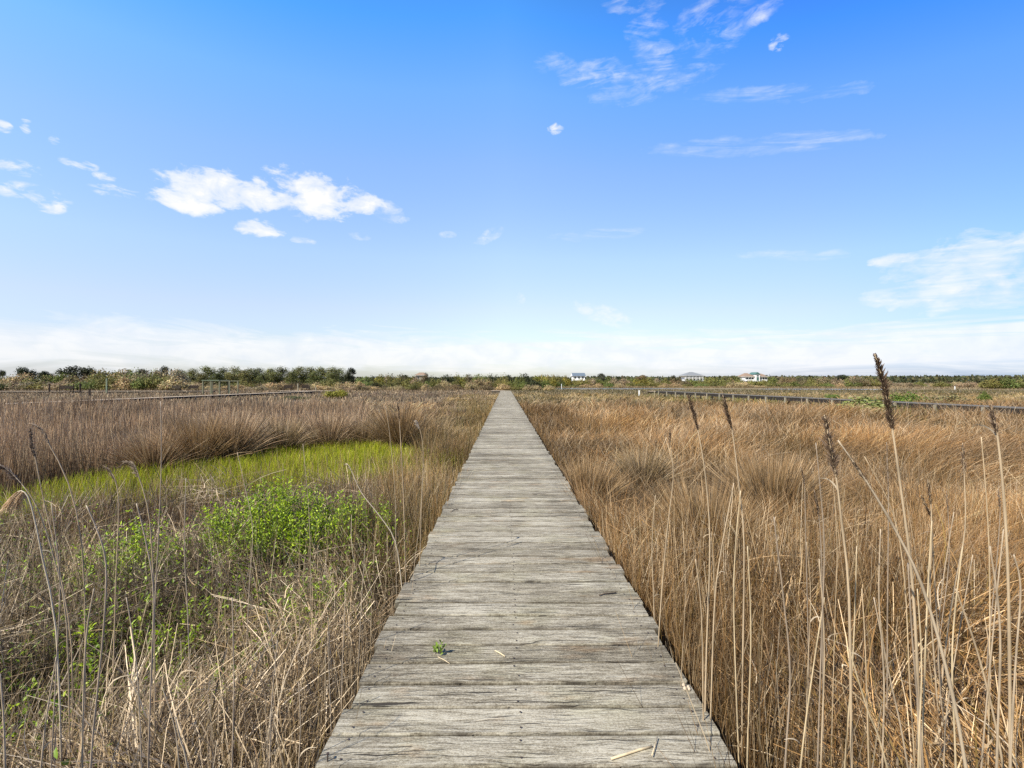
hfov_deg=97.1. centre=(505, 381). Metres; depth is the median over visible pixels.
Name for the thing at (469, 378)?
shrub
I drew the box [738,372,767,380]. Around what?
beach house
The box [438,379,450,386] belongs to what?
shrub
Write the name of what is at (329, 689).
reed stalk
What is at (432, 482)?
rush strip
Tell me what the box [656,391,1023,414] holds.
side walkway
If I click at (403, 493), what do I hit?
plumed reed
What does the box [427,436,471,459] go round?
grass tussock
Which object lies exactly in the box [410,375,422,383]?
shrub
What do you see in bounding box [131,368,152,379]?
thicket shrub
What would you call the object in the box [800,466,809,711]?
plumed reed
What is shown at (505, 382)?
shrub
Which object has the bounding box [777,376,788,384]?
shrub
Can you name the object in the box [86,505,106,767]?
reed stalk
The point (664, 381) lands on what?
shrub
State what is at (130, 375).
thicket shrub
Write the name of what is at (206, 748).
dead thatch
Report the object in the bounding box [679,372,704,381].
beach house
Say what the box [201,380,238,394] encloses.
pergola
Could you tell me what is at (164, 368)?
dark tree
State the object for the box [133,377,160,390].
thicket shrub
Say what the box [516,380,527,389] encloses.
shrub
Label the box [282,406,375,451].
grass tussock
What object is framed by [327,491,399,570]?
leafy shrub
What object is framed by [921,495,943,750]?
plumed reed
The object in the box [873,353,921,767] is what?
plumed reed
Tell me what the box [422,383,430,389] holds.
tan bush
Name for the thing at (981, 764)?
reed stalk
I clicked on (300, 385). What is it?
tan bush
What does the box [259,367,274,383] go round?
pine tree
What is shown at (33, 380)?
thicket shrub
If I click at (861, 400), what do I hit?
marsh bush
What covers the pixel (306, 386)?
bench
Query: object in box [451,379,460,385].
shrub
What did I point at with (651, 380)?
shrub
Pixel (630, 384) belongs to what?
shrub
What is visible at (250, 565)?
reed stalk
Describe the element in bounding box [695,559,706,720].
reed stalk
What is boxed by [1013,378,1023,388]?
shrub
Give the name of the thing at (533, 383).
shrub
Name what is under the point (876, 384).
tan bush
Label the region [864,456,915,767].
reed stalk
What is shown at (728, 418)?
plumed reed
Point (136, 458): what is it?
grass tussock
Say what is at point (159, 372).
thicket shrub
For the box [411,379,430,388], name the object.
shrub
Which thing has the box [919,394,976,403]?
marsh bush
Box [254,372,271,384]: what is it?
pine tree
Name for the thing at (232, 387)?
tan bush
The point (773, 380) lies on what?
shrub
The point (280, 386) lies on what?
tan bush
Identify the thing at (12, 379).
thicket shrub
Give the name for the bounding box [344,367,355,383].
pine tree
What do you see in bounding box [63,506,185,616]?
leafy shrub
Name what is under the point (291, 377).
pine tree
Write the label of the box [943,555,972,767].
reed stalk
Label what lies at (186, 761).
reed stalk
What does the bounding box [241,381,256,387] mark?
tan bush
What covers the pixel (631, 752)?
reed fragment
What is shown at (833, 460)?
plumed reed
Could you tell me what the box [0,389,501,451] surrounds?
marsh grass
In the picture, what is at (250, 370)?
pine tree
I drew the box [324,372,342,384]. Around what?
pine tree
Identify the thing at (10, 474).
plumed reed
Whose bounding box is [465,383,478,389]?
tan bush
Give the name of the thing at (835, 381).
shrub
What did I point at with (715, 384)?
shrub
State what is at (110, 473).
plumed reed
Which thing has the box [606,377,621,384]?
shrub
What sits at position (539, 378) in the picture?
shrub
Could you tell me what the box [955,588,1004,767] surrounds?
reed stalk
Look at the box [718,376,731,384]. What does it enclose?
shrub
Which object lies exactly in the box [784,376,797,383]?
shrub
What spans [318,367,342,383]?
pine tree
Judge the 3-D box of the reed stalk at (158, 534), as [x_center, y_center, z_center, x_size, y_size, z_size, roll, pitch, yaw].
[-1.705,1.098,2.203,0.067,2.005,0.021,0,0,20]
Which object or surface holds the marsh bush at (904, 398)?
on the ground at (378, 487)
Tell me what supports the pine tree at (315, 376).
on the ground at (378, 487)
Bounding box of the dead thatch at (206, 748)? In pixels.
[0,454,457,767]
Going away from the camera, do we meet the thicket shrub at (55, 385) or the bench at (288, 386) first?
the bench at (288, 386)
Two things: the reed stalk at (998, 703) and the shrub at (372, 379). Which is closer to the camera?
the reed stalk at (998, 703)
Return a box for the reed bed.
[0,392,464,498]
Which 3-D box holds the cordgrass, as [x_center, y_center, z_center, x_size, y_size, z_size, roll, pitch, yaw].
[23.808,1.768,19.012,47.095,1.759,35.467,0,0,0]
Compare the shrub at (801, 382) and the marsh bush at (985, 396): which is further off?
the shrub at (801, 382)
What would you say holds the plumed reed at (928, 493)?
on the ground at (378, 487)
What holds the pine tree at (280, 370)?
on the ground at (378, 487)
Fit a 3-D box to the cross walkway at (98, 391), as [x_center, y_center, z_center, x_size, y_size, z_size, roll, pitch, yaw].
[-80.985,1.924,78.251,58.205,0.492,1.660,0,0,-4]
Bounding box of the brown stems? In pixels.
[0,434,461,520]
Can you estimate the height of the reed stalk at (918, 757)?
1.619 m
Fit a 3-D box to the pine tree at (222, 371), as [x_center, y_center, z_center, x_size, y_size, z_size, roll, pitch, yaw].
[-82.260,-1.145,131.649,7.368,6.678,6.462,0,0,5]
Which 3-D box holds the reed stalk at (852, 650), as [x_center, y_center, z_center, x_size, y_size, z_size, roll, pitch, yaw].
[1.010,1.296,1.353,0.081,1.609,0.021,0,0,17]
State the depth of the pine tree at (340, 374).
133.89 m
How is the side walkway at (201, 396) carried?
on the ground at (378, 487)
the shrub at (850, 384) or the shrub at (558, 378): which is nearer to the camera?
the shrub at (850, 384)
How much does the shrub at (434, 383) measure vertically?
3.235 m
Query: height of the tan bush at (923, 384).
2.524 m
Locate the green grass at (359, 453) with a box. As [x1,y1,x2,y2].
[0,437,462,523]
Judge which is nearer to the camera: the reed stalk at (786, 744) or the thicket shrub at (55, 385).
the reed stalk at (786, 744)
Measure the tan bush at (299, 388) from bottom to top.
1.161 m
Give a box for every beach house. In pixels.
[416,372,428,380]
[571,373,585,380]
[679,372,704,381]
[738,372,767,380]
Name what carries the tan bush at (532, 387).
on the ground at (378, 487)
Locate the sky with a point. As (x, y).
(436, 188)
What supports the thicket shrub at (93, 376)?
on the ground at (378, 487)
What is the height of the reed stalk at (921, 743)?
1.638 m
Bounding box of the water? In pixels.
[556,388,881,389]
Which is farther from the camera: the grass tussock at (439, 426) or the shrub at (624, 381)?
the shrub at (624, 381)
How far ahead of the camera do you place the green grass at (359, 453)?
9.47 m
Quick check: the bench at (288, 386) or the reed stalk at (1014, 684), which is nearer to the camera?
the reed stalk at (1014, 684)
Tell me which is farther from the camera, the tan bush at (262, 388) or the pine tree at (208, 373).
the pine tree at (208, 373)
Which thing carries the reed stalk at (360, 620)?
on the ground at (378, 487)
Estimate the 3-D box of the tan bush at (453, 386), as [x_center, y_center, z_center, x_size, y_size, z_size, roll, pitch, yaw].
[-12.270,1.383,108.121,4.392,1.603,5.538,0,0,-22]
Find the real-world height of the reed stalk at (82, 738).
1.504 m
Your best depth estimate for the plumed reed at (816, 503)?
1.80 m
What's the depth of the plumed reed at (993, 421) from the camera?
1.20 m
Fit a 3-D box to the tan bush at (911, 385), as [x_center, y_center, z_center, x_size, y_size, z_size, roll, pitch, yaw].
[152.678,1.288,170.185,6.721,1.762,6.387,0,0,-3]
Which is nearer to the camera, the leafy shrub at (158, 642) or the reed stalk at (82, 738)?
the reed stalk at (82, 738)
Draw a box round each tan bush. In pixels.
[220,384,235,390]
[235,384,249,389]
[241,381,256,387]
[252,385,268,390]
[262,382,280,387]
[269,384,287,389]
[283,384,298,390]
[288,381,302,387]
[298,386,314,390]
[313,380,335,387]
[313,385,328,389]
[323,385,342,390]
[335,381,355,387]
[339,386,356,390]
[354,385,369,389]
[388,384,403,389]
[404,383,418,389]
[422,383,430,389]
[433,384,444,389]
[444,384,462,389]
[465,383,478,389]
[477,385,494,389]
[496,383,510,389]
[511,386,521,389]
[523,384,541,389]
[541,385,554,389]
[868,380,881,386]
[891,382,907,386]
[906,383,920,386]
[913,381,927,386]
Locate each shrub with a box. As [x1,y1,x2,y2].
[0,380,24,389]
[0,381,12,389]
[0,676,144,767]
[1,373,27,384]
[4,372,37,381]
[10,381,33,390]
[18,380,47,389]
[18,594,218,720]
[22,374,51,383]
[29,380,53,389]
[41,381,66,389]
[43,372,66,383]
[55,374,79,382]
[56,380,88,389]
[62,373,91,383]
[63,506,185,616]
[65,379,90,389]
[81,369,113,384]
[82,377,102,389]
[95,375,118,390]
[96,370,120,379]
[107,368,130,377]
[110,368,129,380]
[110,374,140,390]
[114,367,141,380]
[127,374,147,389]
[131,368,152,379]
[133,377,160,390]
[139,375,170,389]
[144,663,291,760]
[145,368,163,379]
[151,367,173,379]
[157,375,189,390]
[169,368,190,383]
[192,472,367,594]
[282,576,372,675]
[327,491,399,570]
[355,376,372,383]
[356,381,371,386]
[362,375,375,382]
[370,380,379,387]
[371,374,385,385]
[378,381,393,386]
[385,373,403,383]
[388,379,401,386]
[400,379,410,386]
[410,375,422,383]
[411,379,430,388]
[419,373,427,384]
[430,378,441,386]
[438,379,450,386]
[442,374,458,383]
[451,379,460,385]
[455,372,464,384]
[461,379,467,388]
[464,374,472,381]
[468,378,482,386]
[472,373,485,381]
[479,378,492,387]
[488,373,497,382]
[494,379,513,387]
[495,374,507,382]
[507,380,520,386]
[514,373,525,383]
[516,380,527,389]
[523,373,532,384]
[529,379,542,386]
[533,374,551,382]
[539,379,555,388]
[540,376,557,387]
[551,374,561,383]
[556,381,565,386]
[560,375,572,385]
[574,378,592,385]
[584,378,595,385]
[596,377,605,385]
[603,383,614,387]
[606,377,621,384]
[620,377,631,385]
[625,382,636,386]
[633,377,648,383]
[646,377,656,383]
[646,382,661,386]
[659,383,671,387]
[660,377,670,384]
[668,377,679,383]
[679,378,691,385]
[686,379,703,385]
[693,383,707,386]
[703,376,718,383]
[706,382,719,386]
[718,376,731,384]
[726,381,743,386]
[736,382,749,386]
[747,380,765,385]
[765,377,778,383]
[765,383,782,386]
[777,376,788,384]
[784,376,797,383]
[788,381,801,387]
[795,378,808,385]
[802,383,813,387]
[805,376,818,383]
[812,376,832,383]
[820,383,835,387]
[830,377,844,385]
[844,382,862,386]
[849,377,873,386]
[930,381,953,386]
[952,381,978,387]
[977,377,1005,388]
[998,377,1022,388]
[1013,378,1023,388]
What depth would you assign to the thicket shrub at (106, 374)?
113.41 m
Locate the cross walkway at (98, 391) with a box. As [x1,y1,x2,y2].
[0,391,214,393]
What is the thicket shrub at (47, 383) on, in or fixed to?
on the ground at (378, 487)
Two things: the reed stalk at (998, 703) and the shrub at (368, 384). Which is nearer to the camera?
the reed stalk at (998, 703)
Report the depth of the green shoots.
3.30 m
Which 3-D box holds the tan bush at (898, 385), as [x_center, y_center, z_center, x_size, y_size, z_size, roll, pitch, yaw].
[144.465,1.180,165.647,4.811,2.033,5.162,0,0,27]
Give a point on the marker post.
(106, 385)
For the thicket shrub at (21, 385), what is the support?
on the ground at (378, 487)
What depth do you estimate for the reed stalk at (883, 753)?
1.10 m
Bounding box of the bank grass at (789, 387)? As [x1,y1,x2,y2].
[6,382,1023,390]
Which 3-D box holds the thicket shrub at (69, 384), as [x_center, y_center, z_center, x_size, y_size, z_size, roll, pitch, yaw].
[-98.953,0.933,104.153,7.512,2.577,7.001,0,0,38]
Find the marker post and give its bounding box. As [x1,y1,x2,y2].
[106,378,107,392]
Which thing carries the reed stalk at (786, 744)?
on the ground at (378, 487)
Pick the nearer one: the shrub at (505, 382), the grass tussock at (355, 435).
the grass tussock at (355, 435)
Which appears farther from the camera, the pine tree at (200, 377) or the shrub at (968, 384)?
the shrub at (968, 384)
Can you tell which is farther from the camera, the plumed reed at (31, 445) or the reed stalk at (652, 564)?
the reed stalk at (652, 564)
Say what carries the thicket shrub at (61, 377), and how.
on the ground at (378, 487)
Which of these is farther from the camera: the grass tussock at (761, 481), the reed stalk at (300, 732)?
the grass tussock at (761, 481)
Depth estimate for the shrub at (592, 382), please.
165.08 m
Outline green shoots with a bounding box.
[0,481,424,766]
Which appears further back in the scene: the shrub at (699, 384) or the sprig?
the shrub at (699, 384)
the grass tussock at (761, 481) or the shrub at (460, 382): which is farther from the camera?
the shrub at (460, 382)
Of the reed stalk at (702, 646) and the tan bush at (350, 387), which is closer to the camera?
the reed stalk at (702, 646)
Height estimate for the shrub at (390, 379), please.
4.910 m
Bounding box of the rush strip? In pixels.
[0,399,496,606]
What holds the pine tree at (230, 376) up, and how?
on the ground at (378, 487)
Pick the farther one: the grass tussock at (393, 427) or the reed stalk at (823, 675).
the grass tussock at (393, 427)
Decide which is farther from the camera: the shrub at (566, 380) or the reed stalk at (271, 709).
the shrub at (566, 380)
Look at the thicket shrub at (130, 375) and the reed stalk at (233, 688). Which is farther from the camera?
the thicket shrub at (130, 375)
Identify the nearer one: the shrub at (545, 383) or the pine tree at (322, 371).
the shrub at (545, 383)
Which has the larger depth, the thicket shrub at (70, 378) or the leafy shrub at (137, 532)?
the thicket shrub at (70, 378)
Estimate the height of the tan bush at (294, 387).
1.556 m
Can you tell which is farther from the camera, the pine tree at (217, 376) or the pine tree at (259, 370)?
the pine tree at (259, 370)
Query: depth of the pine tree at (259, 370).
134.00 m
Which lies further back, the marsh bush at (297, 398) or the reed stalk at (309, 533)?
the marsh bush at (297, 398)
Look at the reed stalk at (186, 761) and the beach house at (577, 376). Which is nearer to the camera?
the reed stalk at (186, 761)
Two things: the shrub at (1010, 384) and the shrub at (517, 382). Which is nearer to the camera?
the shrub at (517, 382)
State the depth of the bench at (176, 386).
80.27 m
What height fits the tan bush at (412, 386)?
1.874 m
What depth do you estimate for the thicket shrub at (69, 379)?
109.57 m
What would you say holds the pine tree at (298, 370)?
on the ground at (378, 487)
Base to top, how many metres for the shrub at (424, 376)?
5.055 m
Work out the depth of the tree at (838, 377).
199.10 m
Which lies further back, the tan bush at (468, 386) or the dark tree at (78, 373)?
the dark tree at (78, 373)
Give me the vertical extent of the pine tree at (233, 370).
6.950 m
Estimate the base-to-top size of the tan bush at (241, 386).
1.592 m
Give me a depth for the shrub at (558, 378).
165.30 m
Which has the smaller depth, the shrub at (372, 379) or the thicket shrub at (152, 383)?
the thicket shrub at (152, 383)
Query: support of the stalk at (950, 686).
on the ground at (378, 487)
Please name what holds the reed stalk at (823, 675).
on the ground at (378, 487)
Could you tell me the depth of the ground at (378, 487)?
10.43 m
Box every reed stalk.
[0,674,6,767]
[40,657,56,767]
[50,503,67,767]
[81,589,94,767]
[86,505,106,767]
[126,597,141,767]
[136,503,153,767]
[151,401,161,753]
[162,687,179,767]
[174,716,188,767]
[184,483,190,707]
[231,597,233,767]
[237,452,252,683]
[269,640,277,767]
[298,683,316,767]
[303,448,312,659]
[327,631,331,736]
[341,589,345,713]
[357,546,365,689]
[386,410,396,608]
[412,478,422,588]
[652,495,658,619]
[680,531,685,685]
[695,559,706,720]
[710,483,733,720]
[733,491,740,767]
[746,546,751,767]
[773,517,790,767]
[784,597,824,767]
[804,542,817,766]
[815,443,824,767]
[819,559,824,767]
[831,482,837,766]
[844,546,856,767]
[848,648,887,767]
[854,589,869,767]
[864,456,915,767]
[873,597,908,767]
[878,529,884,767]
[907,563,924,767]
[917,589,921,767]
[922,520,932,742]
[938,513,953,767]
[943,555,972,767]
[951,546,962,767]
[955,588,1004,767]
[980,529,1003,767]
[981,437,990,767]
[989,546,1001,767]
[1009,554,1021,767]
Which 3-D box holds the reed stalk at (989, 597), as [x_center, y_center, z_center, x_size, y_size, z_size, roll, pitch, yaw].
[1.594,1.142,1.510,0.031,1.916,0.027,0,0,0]
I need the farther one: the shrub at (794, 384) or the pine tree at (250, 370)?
the shrub at (794, 384)
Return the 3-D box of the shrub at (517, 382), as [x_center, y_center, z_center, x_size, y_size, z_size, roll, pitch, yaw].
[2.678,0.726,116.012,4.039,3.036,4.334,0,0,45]
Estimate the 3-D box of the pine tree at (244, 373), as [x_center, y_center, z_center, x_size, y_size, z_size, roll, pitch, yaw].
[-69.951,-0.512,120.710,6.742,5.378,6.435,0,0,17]
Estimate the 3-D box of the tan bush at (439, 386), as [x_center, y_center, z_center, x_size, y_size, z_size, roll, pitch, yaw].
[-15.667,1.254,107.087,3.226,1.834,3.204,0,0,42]
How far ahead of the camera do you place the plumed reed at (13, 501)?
1.80 m
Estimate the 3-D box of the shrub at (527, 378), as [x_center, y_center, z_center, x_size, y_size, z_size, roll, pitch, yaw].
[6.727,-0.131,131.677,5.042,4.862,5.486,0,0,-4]
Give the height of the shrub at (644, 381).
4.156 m
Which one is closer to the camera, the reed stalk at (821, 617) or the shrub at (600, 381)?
the reed stalk at (821, 617)
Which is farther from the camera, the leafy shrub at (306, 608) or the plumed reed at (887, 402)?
the leafy shrub at (306, 608)
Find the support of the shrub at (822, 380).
on the ground at (378, 487)
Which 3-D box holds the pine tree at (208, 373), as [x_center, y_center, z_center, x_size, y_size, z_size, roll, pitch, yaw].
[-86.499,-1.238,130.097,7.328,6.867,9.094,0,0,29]
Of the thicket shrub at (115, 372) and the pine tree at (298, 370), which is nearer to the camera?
the thicket shrub at (115, 372)
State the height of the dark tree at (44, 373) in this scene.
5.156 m
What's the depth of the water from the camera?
133.26 m
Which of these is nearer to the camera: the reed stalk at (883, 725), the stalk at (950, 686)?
the stalk at (950, 686)
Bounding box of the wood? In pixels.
[208,374,1023,382]
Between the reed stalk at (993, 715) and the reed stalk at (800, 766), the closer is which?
the reed stalk at (993, 715)
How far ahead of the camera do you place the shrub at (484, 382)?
112.79 m
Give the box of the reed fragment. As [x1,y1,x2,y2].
[610,745,652,759]
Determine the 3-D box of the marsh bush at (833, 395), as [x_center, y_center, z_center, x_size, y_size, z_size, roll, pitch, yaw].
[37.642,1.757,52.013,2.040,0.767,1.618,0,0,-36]
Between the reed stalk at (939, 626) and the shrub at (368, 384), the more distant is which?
the shrub at (368, 384)
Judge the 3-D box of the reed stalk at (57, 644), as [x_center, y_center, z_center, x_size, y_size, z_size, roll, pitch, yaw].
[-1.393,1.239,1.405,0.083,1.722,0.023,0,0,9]
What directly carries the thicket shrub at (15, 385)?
on the ground at (378, 487)
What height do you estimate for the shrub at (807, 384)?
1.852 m
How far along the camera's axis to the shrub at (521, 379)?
126.14 m
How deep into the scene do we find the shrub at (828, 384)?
153.55 m
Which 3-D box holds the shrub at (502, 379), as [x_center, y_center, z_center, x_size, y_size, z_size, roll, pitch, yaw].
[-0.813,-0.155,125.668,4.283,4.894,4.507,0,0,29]
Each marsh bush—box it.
[278,395,308,399]
[322,389,348,398]
[823,394,839,398]
[832,394,905,410]
[888,391,927,401]
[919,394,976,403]
[976,390,991,400]
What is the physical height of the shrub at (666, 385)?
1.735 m
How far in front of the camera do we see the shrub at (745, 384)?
157.04 m
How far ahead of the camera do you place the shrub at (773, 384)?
156.65 m
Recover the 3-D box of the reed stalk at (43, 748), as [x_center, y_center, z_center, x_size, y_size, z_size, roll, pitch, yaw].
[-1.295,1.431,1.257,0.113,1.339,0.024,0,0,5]
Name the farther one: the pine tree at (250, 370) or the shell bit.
the pine tree at (250, 370)
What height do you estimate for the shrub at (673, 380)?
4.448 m
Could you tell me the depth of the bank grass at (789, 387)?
131.57 m
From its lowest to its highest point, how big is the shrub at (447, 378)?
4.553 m
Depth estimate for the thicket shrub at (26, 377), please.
112.09 m
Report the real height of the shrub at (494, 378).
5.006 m
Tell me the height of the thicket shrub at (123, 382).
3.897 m
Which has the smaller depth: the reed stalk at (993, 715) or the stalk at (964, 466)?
the reed stalk at (993, 715)
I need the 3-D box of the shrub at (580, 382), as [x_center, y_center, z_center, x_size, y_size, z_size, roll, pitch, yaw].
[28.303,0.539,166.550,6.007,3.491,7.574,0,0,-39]
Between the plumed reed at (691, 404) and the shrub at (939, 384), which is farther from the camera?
the shrub at (939, 384)
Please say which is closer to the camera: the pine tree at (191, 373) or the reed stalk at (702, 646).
the reed stalk at (702, 646)
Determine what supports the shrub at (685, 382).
on the ground at (378, 487)
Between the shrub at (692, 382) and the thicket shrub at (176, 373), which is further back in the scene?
the shrub at (692, 382)
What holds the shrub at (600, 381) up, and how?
on the ground at (378, 487)
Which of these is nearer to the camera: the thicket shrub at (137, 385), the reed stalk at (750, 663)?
the reed stalk at (750, 663)
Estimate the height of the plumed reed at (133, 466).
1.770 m
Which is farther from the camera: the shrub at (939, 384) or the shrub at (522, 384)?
the shrub at (939, 384)
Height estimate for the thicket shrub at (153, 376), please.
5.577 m
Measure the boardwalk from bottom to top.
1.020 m
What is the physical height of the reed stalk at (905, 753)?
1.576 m
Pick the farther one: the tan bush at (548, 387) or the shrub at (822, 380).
the shrub at (822, 380)
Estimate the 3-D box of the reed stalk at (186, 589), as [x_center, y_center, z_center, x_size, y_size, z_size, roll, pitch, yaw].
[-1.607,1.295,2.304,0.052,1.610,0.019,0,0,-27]
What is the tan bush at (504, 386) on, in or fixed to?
on the ground at (378, 487)
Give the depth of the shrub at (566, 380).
167.34 m
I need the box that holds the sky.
[0,0,1023,380]
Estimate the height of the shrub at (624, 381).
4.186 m
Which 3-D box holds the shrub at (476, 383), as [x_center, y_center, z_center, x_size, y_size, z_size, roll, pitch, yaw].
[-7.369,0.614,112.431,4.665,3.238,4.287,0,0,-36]
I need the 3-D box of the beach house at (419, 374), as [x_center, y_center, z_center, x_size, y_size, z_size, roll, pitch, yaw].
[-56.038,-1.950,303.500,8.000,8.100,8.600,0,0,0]
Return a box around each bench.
[56,384,73,390]
[171,385,180,390]
[189,385,198,390]
[283,385,292,390]
[301,385,309,390]
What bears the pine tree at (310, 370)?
on the ground at (378, 487)
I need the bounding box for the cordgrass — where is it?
[517,394,1023,767]
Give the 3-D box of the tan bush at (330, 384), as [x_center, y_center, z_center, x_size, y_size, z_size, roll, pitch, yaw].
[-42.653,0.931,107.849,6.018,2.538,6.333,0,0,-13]
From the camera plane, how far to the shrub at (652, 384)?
154.68 m
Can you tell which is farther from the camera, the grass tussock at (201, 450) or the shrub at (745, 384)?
the shrub at (745, 384)
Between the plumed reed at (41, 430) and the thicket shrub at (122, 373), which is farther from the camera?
the thicket shrub at (122, 373)
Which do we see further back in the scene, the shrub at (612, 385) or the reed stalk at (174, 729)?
the shrub at (612, 385)
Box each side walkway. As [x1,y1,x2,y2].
[5,391,314,405]
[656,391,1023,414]
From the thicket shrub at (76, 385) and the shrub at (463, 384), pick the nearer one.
the thicket shrub at (76, 385)
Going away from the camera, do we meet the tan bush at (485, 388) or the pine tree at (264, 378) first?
the tan bush at (485, 388)
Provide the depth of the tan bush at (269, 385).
109.77 m
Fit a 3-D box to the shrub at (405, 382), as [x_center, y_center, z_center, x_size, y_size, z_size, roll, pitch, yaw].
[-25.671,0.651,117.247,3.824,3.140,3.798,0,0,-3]
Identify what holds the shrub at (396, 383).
on the ground at (378, 487)
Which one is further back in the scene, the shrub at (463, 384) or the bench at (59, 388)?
the shrub at (463, 384)
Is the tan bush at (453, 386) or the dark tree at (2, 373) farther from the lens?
the dark tree at (2, 373)
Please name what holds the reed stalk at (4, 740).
on the ground at (378, 487)
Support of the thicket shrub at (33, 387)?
on the ground at (378, 487)
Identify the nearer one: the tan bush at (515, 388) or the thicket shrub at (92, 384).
the thicket shrub at (92, 384)
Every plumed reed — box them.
[0,464,70,767]
[0,490,62,767]
[29,423,85,759]
[29,428,72,758]
[103,466,118,732]
[116,460,154,767]
[345,463,401,587]
[397,402,405,582]
[414,420,423,565]
[658,429,673,646]
[687,394,710,711]
[721,395,744,765]
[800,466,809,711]
[814,490,823,766]
[819,414,852,767]
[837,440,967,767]
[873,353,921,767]
[885,442,888,753]
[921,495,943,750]
[927,479,941,767]
[932,490,949,717]
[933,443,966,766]
[978,404,1011,765]
[980,489,1001,754]
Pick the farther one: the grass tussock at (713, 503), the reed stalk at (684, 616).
the grass tussock at (713, 503)
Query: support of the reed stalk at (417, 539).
on the ground at (378, 487)
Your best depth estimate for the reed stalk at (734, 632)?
1.70 m
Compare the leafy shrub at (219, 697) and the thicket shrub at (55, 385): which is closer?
the leafy shrub at (219, 697)
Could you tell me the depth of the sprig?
2.24 m
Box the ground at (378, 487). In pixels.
[0,383,1023,766]
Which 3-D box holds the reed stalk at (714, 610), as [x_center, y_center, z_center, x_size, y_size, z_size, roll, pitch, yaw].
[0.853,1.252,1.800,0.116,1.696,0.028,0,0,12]
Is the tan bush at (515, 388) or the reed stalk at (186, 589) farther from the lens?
the tan bush at (515, 388)
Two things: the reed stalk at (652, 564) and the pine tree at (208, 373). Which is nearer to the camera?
the reed stalk at (652, 564)
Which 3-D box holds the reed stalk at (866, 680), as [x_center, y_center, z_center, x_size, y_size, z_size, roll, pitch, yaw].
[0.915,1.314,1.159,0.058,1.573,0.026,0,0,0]
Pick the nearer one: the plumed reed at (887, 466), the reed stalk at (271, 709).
the reed stalk at (271, 709)
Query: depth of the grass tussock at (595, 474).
7.25 m
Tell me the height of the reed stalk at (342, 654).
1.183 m
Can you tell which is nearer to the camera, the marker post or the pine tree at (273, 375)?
the marker post
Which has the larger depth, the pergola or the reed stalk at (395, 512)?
the pergola
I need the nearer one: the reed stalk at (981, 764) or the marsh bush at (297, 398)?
the reed stalk at (981, 764)
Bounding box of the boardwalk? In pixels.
[315,391,736,767]
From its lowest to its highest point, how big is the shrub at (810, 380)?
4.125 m
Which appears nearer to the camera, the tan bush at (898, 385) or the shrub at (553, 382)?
the shrub at (553, 382)
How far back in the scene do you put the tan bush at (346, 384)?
107.75 m
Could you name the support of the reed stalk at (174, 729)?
on the ground at (378, 487)
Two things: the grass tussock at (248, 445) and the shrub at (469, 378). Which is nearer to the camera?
the grass tussock at (248, 445)
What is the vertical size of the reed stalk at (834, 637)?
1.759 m
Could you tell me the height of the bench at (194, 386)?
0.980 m
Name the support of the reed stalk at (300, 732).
on the ground at (378, 487)
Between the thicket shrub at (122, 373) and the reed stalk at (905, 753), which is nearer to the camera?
the reed stalk at (905, 753)
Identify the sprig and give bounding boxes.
[433,639,445,654]
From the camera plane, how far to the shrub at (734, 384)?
153.88 m
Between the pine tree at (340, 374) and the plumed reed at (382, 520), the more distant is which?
the pine tree at (340, 374)
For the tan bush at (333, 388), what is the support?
on the ground at (378, 487)
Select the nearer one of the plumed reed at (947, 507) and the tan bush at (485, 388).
the plumed reed at (947, 507)
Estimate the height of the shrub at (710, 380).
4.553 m
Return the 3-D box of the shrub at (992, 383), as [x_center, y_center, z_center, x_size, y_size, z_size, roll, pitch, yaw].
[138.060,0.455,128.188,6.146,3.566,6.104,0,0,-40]
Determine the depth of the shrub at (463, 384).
112.67 m
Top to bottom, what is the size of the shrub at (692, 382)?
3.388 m
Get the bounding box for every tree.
[0,370,5,378]
[14,366,38,379]
[34,371,53,378]
[54,365,96,379]
[156,365,168,373]
[184,368,199,381]
[191,372,209,385]
[193,365,218,382]
[207,373,225,385]
[216,366,229,383]
[216,371,235,385]
[226,366,244,383]
[231,370,256,384]
[240,368,259,383]
[253,367,264,377]
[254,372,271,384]
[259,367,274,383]
[266,371,285,383]
[269,366,295,382]
[283,372,301,383]
[293,366,309,383]
[304,366,316,382]
[305,371,325,384]
[313,366,328,383]
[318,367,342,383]
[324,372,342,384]
[326,367,346,383]
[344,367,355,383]
[597,374,605,380]
[636,375,647,379]
[730,375,741,380]
[831,375,847,380]
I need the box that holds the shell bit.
[682,683,690,690]
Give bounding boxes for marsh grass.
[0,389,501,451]
[509,388,1023,422]
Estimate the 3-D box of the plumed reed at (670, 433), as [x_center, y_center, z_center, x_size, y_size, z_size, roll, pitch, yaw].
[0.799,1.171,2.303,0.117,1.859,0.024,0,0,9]
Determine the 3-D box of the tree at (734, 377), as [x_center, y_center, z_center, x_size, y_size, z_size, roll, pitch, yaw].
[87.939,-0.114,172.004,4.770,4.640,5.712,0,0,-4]
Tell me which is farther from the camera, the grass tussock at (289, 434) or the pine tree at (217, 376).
the pine tree at (217, 376)
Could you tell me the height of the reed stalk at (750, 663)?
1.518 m
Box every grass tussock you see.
[81,425,220,477]
[109,410,262,468]
[145,406,300,462]
[232,413,330,455]
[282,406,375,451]
[324,414,390,446]
[342,399,463,448]
[387,414,477,448]
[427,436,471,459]
[554,453,651,508]
[591,441,715,495]
[608,472,822,563]
[683,444,884,522]
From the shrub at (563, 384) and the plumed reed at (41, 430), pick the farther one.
the shrub at (563, 384)
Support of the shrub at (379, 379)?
on the ground at (378, 487)

